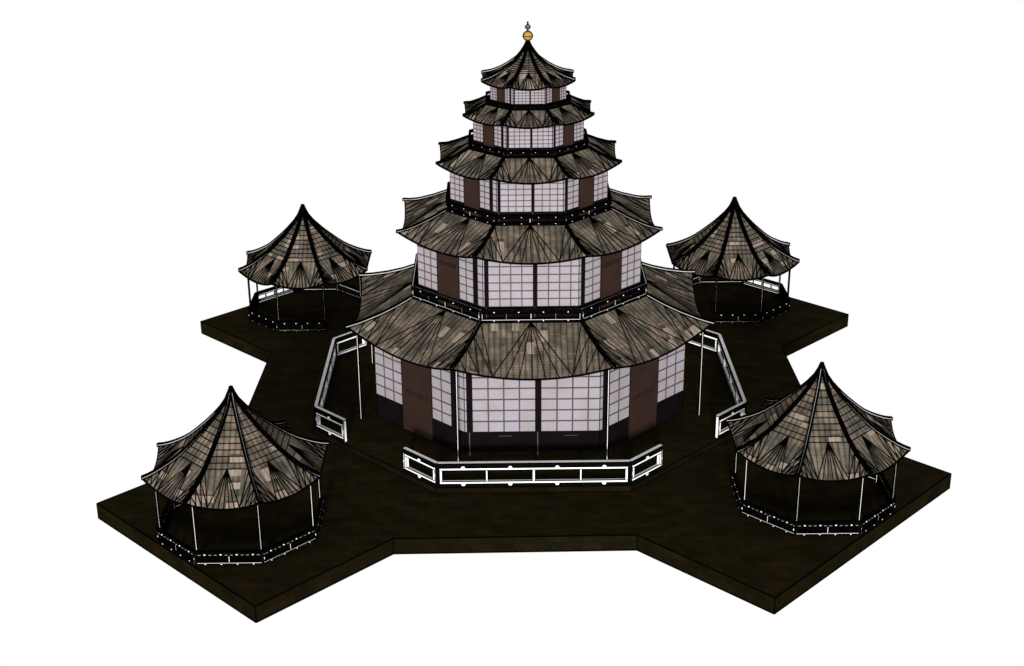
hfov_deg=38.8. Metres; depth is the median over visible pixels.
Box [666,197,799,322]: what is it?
pavilion
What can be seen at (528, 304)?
pagoda
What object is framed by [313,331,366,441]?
balustrade
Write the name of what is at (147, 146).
sky
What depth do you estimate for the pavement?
78.11 m
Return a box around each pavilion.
[141,385,328,565]
[238,204,371,331]
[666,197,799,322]
[726,361,910,535]
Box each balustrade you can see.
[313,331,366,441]
[402,444,662,486]
[686,329,746,437]
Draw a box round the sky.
[0,0,1023,665]
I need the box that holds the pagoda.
[313,21,738,493]
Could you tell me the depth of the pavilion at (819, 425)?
75.82 m
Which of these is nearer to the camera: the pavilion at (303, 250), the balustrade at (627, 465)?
the balustrade at (627, 465)
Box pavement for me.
[96,277,951,622]
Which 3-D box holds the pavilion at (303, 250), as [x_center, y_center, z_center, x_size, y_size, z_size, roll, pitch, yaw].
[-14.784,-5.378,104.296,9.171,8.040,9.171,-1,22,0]
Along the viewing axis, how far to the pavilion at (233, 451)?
73.50 m
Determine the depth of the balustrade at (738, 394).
90.85 m

